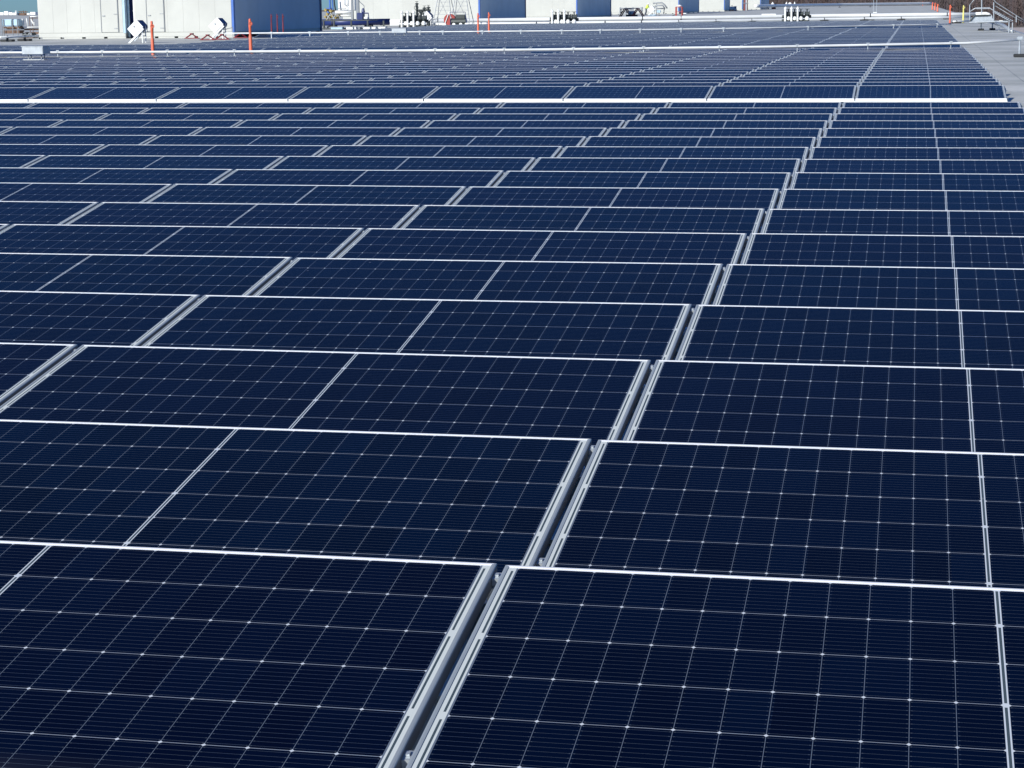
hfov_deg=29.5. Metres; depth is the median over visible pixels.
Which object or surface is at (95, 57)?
solar panel
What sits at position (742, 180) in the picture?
solar panel
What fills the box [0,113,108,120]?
solar panel
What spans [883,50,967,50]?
solar panel
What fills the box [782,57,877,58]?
solar panel
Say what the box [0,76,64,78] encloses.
solar panel
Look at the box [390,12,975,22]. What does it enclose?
water pipe
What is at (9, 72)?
solar panel
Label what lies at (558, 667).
solar panel
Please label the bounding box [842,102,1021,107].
solar panel
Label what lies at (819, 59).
solar panel
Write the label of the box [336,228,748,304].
solar panel
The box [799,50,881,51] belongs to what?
solar panel
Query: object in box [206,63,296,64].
solar panel
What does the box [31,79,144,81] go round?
solar panel
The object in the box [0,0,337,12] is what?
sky
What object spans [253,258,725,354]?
solar panel
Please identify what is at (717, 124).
solar panel
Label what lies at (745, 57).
solar panel
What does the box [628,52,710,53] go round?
solar panel
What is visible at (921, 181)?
solar panel
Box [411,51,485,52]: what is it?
solar panel
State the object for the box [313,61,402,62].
solar panel
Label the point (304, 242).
solar panel
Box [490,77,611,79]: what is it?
solar panel
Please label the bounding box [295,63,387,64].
solar panel
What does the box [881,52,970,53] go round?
solar panel
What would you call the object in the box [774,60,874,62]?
solar panel
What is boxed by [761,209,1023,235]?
solar panel
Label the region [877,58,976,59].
solar panel
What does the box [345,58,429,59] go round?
solar panel
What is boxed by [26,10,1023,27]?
ground
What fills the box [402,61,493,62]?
solar panel
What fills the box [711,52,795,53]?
solar panel
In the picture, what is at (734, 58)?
solar panel
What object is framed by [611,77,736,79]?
solar panel
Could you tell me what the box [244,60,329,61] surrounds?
solar panel
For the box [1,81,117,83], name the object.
solar panel
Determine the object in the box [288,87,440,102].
solar panel
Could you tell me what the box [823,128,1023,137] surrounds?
solar panel
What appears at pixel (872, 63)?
solar panel
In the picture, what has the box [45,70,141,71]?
solar panel
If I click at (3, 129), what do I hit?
solar panel
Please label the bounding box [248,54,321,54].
solar panel
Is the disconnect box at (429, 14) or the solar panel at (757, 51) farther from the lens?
the disconnect box at (429, 14)
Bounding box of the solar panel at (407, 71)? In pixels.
[319,70,425,72]
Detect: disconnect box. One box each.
[128,20,153,42]
[209,18,232,38]
[422,11,438,25]
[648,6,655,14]
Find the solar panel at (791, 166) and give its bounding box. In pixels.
[527,157,802,188]
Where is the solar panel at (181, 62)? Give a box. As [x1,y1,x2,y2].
[139,62,225,63]
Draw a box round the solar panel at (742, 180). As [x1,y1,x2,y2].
[492,171,792,208]
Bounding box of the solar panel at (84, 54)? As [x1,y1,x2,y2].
[50,54,118,54]
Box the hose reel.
[442,12,455,24]
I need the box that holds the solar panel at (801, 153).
[556,146,810,171]
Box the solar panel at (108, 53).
[81,53,135,53]
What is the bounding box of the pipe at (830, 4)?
[754,2,933,8]
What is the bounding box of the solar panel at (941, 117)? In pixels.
[833,114,1023,120]
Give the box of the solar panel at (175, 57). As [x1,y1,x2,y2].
[138,57,213,57]
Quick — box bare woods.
[769,0,1023,26]
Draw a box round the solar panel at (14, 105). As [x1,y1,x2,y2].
[0,103,35,107]
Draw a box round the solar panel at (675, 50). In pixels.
[641,50,720,51]
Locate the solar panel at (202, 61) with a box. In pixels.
[161,61,243,61]
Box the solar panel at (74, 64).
[31,64,118,65]
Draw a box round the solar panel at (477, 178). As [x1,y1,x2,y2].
[214,169,504,188]
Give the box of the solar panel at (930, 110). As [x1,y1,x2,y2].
[838,108,1023,113]
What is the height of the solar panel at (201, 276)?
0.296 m
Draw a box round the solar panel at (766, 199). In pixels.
[452,187,781,232]
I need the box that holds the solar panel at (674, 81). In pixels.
[599,79,729,82]
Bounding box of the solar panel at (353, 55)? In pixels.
[308,54,385,55]
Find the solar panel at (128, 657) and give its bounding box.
[0,540,500,767]
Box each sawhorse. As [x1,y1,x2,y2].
[619,8,628,16]
[631,8,643,16]
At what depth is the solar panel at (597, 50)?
57.96 m
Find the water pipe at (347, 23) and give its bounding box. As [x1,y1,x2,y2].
[322,19,389,26]
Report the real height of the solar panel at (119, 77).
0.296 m
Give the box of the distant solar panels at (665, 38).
[0,20,960,50]
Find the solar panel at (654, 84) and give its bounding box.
[587,83,721,91]
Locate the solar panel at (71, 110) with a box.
[0,108,149,113]
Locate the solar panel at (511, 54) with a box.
[465,53,545,54]
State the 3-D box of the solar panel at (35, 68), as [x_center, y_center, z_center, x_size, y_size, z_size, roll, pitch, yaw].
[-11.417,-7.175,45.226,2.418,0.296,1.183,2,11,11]
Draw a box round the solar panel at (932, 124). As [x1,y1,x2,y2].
[828,120,1023,128]
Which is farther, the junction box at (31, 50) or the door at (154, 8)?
the door at (154, 8)
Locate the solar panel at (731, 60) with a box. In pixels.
[682,59,777,60]
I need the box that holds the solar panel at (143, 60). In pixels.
[99,59,179,60]
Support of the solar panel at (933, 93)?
on the roof
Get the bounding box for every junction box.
[21,46,49,58]
[391,28,406,34]
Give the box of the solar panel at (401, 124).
[235,120,430,128]
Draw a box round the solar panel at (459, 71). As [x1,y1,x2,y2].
[424,70,532,72]
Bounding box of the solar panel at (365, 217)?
[64,202,419,230]
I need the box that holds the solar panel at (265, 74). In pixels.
[193,73,300,75]
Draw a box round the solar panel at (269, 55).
[232,55,307,55]
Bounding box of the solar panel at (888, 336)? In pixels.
[675,305,1023,368]
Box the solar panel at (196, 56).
[156,55,231,56]
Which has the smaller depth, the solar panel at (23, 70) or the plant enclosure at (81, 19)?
the solar panel at (23, 70)
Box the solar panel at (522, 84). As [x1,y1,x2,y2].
[456,83,587,86]
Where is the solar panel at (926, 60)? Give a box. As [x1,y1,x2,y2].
[875,60,978,61]
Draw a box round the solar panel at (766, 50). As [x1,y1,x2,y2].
[721,49,800,50]
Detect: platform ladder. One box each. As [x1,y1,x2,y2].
[433,0,454,24]
[452,0,473,23]
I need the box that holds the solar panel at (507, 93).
[424,86,573,100]
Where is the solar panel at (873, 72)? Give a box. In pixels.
[868,71,989,73]
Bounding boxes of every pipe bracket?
[184,33,199,38]
[200,34,215,39]
[215,34,229,39]
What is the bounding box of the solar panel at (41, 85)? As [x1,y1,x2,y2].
[0,84,87,101]
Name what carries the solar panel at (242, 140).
on the roof
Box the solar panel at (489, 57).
[442,56,526,57]
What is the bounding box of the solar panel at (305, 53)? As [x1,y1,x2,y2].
[262,52,335,53]
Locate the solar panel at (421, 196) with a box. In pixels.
[145,184,465,207]
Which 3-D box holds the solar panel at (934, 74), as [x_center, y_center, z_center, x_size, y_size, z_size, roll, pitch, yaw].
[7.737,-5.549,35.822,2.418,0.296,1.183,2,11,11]
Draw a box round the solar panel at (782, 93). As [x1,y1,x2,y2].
[707,86,857,100]
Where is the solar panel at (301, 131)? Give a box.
[193,127,400,136]
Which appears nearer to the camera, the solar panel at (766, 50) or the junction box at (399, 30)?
the solar panel at (766, 50)
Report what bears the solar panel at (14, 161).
on the roof
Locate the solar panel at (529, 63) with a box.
[481,62,576,63]
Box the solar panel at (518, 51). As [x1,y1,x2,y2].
[486,51,562,52]
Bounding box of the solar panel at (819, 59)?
[778,59,876,60]
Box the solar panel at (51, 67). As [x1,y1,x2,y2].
[6,66,95,67]
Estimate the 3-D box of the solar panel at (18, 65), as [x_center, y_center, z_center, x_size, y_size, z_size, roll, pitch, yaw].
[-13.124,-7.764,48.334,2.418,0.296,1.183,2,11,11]
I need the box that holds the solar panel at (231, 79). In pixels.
[143,78,257,80]
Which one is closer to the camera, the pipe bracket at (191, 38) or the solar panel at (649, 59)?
the solar panel at (649, 59)
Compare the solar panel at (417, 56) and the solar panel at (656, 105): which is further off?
the solar panel at (417, 56)
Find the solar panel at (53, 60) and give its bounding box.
[18,60,98,61]
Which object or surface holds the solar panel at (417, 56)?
on the roof
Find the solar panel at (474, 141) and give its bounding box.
[358,136,586,147]
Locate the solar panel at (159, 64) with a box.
[116,64,205,65]
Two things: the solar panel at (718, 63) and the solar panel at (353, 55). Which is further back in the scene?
the solar panel at (353, 55)
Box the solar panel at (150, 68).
[70,67,165,69]
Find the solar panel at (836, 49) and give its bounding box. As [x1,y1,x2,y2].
[801,49,883,50]
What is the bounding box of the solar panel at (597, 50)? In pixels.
[571,50,641,50]
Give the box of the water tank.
[1,19,23,35]
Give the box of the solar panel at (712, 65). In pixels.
[660,65,764,66]
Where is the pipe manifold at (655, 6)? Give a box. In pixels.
[653,2,666,13]
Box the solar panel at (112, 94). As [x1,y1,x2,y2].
[29,87,179,100]
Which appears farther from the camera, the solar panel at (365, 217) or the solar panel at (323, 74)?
the solar panel at (323, 74)
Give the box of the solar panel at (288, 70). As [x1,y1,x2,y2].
[238,69,338,70]
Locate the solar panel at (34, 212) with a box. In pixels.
[0,201,98,225]
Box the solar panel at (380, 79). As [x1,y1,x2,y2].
[370,78,490,80]
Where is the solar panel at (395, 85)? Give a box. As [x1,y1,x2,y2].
[327,83,457,102]
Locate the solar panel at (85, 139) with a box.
[0,135,157,144]
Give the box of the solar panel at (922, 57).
[878,57,974,58]
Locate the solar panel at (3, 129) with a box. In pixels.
[0,127,13,133]
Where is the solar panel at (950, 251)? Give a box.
[740,233,1023,268]
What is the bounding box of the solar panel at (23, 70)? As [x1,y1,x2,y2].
[0,70,46,71]
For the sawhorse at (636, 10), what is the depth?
244.02 m
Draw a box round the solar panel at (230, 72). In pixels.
[215,71,320,73]
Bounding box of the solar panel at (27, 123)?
[0,120,63,126]
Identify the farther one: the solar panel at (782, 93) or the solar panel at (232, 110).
the solar panel at (782, 93)
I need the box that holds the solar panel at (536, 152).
[317,145,562,158]
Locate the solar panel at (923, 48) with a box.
[884,47,964,48]
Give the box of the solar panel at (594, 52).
[555,52,634,52]
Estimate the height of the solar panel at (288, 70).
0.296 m
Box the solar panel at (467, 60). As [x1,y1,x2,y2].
[417,59,505,60]
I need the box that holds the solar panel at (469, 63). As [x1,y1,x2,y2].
[388,62,481,64]
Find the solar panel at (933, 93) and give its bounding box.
[855,85,1007,101]
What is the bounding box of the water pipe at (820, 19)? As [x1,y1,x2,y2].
[390,16,970,25]
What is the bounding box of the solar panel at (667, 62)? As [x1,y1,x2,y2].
[576,61,673,63]
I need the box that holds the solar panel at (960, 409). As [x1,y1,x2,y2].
[623,360,1023,453]
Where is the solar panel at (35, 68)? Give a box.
[0,68,71,69]
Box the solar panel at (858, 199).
[777,189,1023,210]
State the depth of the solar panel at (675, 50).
56.15 m
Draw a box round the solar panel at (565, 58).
[516,57,604,58]
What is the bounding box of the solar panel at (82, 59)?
[42,58,119,59]
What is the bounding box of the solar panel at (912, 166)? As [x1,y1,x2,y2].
[800,159,1023,173]
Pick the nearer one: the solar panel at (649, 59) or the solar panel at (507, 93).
the solar panel at (507, 93)
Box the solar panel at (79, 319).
[0,291,199,347]
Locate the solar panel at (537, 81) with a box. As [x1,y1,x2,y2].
[473,80,600,82]
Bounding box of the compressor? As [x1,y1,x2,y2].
[450,12,467,24]
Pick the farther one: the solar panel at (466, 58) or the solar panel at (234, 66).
the solar panel at (466, 58)
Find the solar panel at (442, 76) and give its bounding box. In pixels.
[390,75,505,77]
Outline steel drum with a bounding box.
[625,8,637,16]
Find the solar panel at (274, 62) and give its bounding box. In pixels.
[226,61,313,62]
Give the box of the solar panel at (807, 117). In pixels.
[639,114,833,124]
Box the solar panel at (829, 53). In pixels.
[792,53,880,54]
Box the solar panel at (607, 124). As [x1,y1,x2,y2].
[424,120,625,128]
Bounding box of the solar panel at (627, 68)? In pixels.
[544,67,650,69]
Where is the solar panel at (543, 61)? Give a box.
[494,60,586,61]
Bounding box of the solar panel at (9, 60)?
[0,60,20,61]
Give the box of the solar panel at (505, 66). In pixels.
[455,66,556,67]
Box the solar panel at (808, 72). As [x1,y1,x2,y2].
[749,71,867,73]
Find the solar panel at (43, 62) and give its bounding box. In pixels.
[0,61,77,62]
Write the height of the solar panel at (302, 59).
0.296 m
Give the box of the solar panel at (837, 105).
[667,102,842,108]
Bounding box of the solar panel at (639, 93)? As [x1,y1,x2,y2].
[564,86,713,100]
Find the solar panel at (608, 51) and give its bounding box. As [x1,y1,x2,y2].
[563,50,640,51]
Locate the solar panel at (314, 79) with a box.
[255,78,372,80]
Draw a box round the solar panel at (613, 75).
[505,74,622,77]
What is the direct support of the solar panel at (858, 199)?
on the roof
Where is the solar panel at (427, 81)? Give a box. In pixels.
[351,80,474,83]
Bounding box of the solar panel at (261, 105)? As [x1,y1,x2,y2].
[179,103,341,108]
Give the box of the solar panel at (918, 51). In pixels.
[882,51,968,52]
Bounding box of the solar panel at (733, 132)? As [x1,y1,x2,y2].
[603,128,823,141]
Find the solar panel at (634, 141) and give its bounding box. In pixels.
[582,136,817,148]
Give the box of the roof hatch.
[969,14,1007,22]
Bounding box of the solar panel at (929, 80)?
[862,79,998,81]
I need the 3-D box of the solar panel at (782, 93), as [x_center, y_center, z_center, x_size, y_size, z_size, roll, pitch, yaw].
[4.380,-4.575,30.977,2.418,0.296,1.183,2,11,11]
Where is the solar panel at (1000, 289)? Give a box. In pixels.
[713,264,1023,310]
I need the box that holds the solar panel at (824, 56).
[786,56,878,57]
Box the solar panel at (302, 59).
[260,59,344,60]
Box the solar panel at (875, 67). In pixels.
[871,66,984,68]
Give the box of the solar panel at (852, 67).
[760,66,870,70]
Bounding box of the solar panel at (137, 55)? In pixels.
[101,55,172,55]
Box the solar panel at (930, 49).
[884,48,966,49]
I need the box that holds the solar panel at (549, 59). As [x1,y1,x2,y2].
[505,59,595,60]
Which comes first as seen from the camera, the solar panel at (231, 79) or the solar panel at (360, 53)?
the solar panel at (231, 79)
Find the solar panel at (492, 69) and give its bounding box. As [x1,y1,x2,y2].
[440,68,544,69]
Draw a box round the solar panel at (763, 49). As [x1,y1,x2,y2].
[725,48,803,49]
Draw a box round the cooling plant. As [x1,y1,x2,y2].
[0,10,37,15]
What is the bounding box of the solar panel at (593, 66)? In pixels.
[556,65,659,67]
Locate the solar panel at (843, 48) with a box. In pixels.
[804,48,883,48]
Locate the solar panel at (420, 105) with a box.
[336,103,502,108]
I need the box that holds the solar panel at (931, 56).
[879,55,973,56]
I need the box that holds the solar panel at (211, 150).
[89,145,328,156]
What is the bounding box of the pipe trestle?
[743,0,747,9]
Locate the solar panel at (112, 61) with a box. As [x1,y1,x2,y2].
[77,61,160,62]
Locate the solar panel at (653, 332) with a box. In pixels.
[142,295,694,415]
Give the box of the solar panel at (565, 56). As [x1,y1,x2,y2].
[526,56,612,57]
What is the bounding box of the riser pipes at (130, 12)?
[127,0,136,37]
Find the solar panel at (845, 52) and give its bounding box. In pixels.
[796,51,881,52]
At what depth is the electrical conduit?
31.41 m
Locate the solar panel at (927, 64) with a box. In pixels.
[873,64,982,65]
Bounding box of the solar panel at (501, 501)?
[0,419,595,603]
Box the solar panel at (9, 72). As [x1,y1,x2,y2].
[0,72,19,73]
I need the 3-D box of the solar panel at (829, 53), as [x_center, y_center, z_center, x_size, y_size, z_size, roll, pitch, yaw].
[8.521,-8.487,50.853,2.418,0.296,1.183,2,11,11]
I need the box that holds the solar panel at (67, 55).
[32,55,100,55]
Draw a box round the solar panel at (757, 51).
[716,51,798,51]
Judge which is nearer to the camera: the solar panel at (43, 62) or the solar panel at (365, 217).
the solar panel at (365, 217)
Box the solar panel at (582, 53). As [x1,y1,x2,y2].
[545,53,627,54]
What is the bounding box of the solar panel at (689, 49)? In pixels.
[654,49,724,49]
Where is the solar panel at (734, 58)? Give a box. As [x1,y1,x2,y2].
[688,58,781,58]
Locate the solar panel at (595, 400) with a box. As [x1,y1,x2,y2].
[0,345,653,476]
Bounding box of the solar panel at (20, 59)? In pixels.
[0,59,41,59]
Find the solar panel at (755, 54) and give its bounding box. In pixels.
[706,53,791,54]
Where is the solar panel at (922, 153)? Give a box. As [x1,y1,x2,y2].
[808,147,1023,159]
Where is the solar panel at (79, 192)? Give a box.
[0,183,171,203]
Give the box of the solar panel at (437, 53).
[399,53,475,53]
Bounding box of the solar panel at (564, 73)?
[519,72,632,74]
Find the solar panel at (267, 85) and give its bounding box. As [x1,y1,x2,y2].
[204,84,330,102]
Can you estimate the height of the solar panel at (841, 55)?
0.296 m
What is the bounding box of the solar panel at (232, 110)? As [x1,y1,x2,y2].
[142,108,311,113]
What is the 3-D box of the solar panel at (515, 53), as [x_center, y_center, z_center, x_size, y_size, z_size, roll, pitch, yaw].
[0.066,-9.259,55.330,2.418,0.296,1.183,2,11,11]
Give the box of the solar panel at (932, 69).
[870,68,987,70]
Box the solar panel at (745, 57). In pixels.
[694,56,785,57]
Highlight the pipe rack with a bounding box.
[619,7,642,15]
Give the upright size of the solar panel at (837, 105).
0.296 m
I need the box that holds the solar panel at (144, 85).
[81,84,207,102]
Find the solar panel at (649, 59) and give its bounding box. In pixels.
[596,58,687,59]
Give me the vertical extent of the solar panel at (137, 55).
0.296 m
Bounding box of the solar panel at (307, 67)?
[258,66,356,68]
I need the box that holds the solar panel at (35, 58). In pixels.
[0,57,62,58]
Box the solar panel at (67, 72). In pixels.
[18,72,117,73]
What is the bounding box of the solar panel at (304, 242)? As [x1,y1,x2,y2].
[0,224,363,259]
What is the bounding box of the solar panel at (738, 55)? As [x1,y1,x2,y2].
[700,55,788,56]
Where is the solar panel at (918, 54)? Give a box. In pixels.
[880,54,971,55]
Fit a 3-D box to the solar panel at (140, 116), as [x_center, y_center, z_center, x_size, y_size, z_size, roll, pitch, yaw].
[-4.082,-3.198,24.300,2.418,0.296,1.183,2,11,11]
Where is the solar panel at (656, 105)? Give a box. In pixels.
[499,102,669,108]
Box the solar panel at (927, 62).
[874,62,980,63]
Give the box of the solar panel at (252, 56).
[214,56,293,57]
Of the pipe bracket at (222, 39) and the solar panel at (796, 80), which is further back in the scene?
the pipe bracket at (222, 39)
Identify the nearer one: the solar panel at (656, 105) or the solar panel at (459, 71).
the solar panel at (656, 105)
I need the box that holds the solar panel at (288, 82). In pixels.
[230,81,352,83]
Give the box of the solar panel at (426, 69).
[338,68,440,70]
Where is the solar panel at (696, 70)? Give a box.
[642,69,754,71]
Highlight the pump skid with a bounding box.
[322,0,384,28]
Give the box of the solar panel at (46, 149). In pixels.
[0,144,105,155]
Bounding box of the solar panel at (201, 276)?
[0,253,292,297]
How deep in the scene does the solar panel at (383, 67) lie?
43.79 m
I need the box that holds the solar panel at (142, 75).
[90,74,194,75]
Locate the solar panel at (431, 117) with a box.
[272,114,456,120]
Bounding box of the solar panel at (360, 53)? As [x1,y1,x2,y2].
[322,53,398,54]
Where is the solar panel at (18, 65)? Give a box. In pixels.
[0,64,32,66]
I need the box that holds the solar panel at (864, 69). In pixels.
[755,68,869,71]
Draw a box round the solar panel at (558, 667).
[406,565,1023,767]
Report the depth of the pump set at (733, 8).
401.97 m
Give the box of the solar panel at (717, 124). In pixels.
[622,120,828,132]
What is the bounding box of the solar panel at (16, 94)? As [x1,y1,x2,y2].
[0,87,56,101]
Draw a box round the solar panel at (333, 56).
[294,56,372,56]
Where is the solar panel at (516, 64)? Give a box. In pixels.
[468,64,566,65]
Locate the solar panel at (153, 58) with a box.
[118,58,197,59]
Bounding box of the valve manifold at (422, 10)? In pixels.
[414,1,431,25]
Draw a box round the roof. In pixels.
[0,5,1023,750]
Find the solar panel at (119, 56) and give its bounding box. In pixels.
[83,56,155,56]
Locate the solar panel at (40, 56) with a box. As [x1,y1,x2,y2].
[8,56,82,57]
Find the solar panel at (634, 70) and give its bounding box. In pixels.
[532,69,642,71]
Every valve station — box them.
[399,10,428,26]
[549,9,578,23]
[782,6,810,20]
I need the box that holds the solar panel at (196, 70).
[142,69,239,70]
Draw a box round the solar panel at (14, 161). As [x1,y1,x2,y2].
[0,155,45,167]
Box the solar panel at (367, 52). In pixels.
[335,52,410,53]
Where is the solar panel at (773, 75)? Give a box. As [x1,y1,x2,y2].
[743,74,865,76]
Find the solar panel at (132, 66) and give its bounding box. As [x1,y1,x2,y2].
[94,66,185,67]
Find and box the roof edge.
[931,5,1023,34]
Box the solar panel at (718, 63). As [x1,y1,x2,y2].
[667,63,769,64]
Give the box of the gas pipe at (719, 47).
[0,36,1023,56]
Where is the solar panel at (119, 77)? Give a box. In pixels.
[62,76,171,78]
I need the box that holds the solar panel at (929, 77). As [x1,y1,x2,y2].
[864,76,995,78]
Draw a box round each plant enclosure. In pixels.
[37,0,127,38]
[134,0,321,37]
[343,0,525,25]
[526,0,610,17]
[611,0,698,13]
[699,0,729,11]
[730,0,745,9]
[748,0,768,9]
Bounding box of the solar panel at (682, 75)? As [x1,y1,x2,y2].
[622,74,742,76]
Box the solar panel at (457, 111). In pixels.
[305,108,480,114]
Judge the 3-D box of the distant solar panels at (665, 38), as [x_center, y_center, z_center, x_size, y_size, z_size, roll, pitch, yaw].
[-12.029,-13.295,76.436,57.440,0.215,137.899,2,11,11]
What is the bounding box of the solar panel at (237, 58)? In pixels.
[198,58,276,58]
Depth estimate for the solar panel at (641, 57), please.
49.53 m
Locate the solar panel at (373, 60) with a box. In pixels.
[330,60,416,60]
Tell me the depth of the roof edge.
113.99 m
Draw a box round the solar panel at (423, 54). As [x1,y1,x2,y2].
[385,54,464,55]
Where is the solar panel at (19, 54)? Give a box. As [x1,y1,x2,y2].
[0,54,49,55]
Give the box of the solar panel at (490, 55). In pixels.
[453,55,535,56]
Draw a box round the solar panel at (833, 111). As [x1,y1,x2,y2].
[654,108,838,114]
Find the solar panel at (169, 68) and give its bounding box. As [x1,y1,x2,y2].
[162,67,259,69]
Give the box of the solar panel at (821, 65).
[765,64,872,66]
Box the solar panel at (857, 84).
[721,82,859,95]
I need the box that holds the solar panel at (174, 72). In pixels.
[115,71,218,73]
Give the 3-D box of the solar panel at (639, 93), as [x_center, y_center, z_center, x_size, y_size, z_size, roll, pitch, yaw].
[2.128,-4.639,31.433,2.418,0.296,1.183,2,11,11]
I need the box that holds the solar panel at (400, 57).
[358,57,441,58]
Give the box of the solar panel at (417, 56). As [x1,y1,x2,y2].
[373,55,453,56]
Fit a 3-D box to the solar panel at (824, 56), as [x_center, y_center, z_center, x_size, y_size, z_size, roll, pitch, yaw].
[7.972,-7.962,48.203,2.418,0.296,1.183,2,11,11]
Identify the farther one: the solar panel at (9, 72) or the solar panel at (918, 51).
the solar panel at (918, 51)
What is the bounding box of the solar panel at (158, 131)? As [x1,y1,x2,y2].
[0,127,203,135]
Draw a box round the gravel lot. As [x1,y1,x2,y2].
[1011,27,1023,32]
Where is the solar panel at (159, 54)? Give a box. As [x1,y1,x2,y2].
[119,53,190,54]
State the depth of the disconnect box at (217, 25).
103.46 m
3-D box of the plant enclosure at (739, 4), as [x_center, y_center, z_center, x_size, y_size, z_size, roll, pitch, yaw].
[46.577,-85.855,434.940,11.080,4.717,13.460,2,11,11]
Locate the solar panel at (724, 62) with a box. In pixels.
[674,61,773,62]
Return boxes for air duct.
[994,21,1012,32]
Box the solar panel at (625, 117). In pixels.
[452,114,641,121]
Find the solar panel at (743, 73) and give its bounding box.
[633,72,748,74]
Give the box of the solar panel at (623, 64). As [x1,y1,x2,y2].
[567,63,666,64]
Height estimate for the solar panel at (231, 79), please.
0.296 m
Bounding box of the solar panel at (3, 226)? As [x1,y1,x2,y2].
[0,224,9,230]
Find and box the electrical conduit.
[0,101,1006,102]
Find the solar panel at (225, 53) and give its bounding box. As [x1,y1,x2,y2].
[189,53,261,54]
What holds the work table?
on the roof
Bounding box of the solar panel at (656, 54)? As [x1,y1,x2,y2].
[620,54,705,55]
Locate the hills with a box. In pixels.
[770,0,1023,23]
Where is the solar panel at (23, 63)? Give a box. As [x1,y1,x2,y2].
[0,63,54,64]
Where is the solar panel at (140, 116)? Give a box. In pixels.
[98,113,279,120]
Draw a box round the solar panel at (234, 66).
[186,65,278,66]
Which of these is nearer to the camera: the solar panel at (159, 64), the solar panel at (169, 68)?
the solar panel at (169, 68)
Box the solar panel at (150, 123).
[52,120,243,127]
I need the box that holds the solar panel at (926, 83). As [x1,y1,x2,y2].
[860,82,1010,101]
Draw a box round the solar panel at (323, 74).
[299,73,408,75]
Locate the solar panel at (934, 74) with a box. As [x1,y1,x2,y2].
[866,73,992,75]
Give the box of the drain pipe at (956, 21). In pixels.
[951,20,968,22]
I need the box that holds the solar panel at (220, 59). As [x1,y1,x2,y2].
[179,59,261,60]
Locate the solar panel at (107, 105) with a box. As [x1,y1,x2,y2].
[27,103,186,107]
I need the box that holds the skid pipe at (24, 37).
[0,35,38,41]
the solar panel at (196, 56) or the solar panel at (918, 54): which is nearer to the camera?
the solar panel at (918, 54)
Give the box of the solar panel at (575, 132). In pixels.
[393,128,607,137]
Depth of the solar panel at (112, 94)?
33.16 m
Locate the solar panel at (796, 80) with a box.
[729,79,861,82]
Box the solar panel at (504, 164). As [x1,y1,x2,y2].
[269,156,536,171]
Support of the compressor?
on the roof
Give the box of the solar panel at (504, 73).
[408,72,519,75]
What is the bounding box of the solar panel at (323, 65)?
[277,65,372,66]
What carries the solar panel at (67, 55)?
on the roof
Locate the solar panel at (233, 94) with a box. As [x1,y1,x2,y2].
[157,87,308,102]
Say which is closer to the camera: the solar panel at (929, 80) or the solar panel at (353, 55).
the solar panel at (929, 80)
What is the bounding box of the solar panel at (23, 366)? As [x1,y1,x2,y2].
[0,343,77,405]
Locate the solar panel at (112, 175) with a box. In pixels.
[0,168,232,184]
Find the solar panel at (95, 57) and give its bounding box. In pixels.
[61,57,137,58]
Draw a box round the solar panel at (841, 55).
[789,54,879,55]
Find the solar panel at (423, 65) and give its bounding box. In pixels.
[373,64,468,65]
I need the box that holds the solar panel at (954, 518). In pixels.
[541,440,1023,588]
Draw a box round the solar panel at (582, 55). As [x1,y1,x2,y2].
[536,54,619,55]
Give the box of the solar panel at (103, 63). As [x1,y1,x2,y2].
[55,62,140,63]
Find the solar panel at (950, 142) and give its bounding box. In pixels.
[816,137,1023,147]
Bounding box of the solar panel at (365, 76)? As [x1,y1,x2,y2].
[278,75,391,77]
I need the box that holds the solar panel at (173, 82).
[114,81,233,83]
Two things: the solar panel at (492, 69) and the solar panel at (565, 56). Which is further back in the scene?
the solar panel at (565, 56)
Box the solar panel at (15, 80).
[0,79,35,81]
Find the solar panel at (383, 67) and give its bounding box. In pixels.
[355,66,455,68]
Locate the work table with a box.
[675,7,682,15]
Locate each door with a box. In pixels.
[100,0,118,31]
[145,0,164,31]
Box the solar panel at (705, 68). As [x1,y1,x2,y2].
[651,67,759,68]
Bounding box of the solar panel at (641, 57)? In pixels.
[604,57,693,58]
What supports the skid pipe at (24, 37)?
on the roof
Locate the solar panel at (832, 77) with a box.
[737,76,864,81]
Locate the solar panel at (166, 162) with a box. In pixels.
[24,155,284,170]
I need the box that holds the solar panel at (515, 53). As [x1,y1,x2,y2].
[476,52,554,53]
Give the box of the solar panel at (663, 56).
[613,55,699,56]
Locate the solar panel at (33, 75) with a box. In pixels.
[0,74,92,76]
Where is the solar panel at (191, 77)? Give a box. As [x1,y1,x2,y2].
[168,76,279,78]
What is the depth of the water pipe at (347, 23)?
161.89 m
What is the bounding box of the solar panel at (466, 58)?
[429,58,515,59]
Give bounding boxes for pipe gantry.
[22,16,38,33]
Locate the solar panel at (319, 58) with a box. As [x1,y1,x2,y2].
[277,57,359,58]
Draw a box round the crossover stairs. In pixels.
[969,0,1023,22]
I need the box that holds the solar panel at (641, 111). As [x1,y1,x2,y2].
[476,108,655,114]
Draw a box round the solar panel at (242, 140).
[143,135,366,145]
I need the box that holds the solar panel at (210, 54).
[173,54,247,55]
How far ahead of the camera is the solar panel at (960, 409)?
6.73 m
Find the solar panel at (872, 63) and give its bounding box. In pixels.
[769,62,873,64]
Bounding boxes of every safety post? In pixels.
[150,21,154,54]
[248,19,252,49]
[477,13,479,32]
[488,12,489,30]
[948,5,951,23]
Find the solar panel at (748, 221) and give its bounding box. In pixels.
[400,205,766,258]
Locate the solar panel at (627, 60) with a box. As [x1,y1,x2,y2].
[586,60,681,61]
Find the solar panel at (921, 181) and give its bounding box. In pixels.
[789,172,1023,190]
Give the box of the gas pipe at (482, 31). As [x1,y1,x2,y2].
[225,23,951,37]
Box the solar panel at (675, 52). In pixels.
[635,51,715,52]

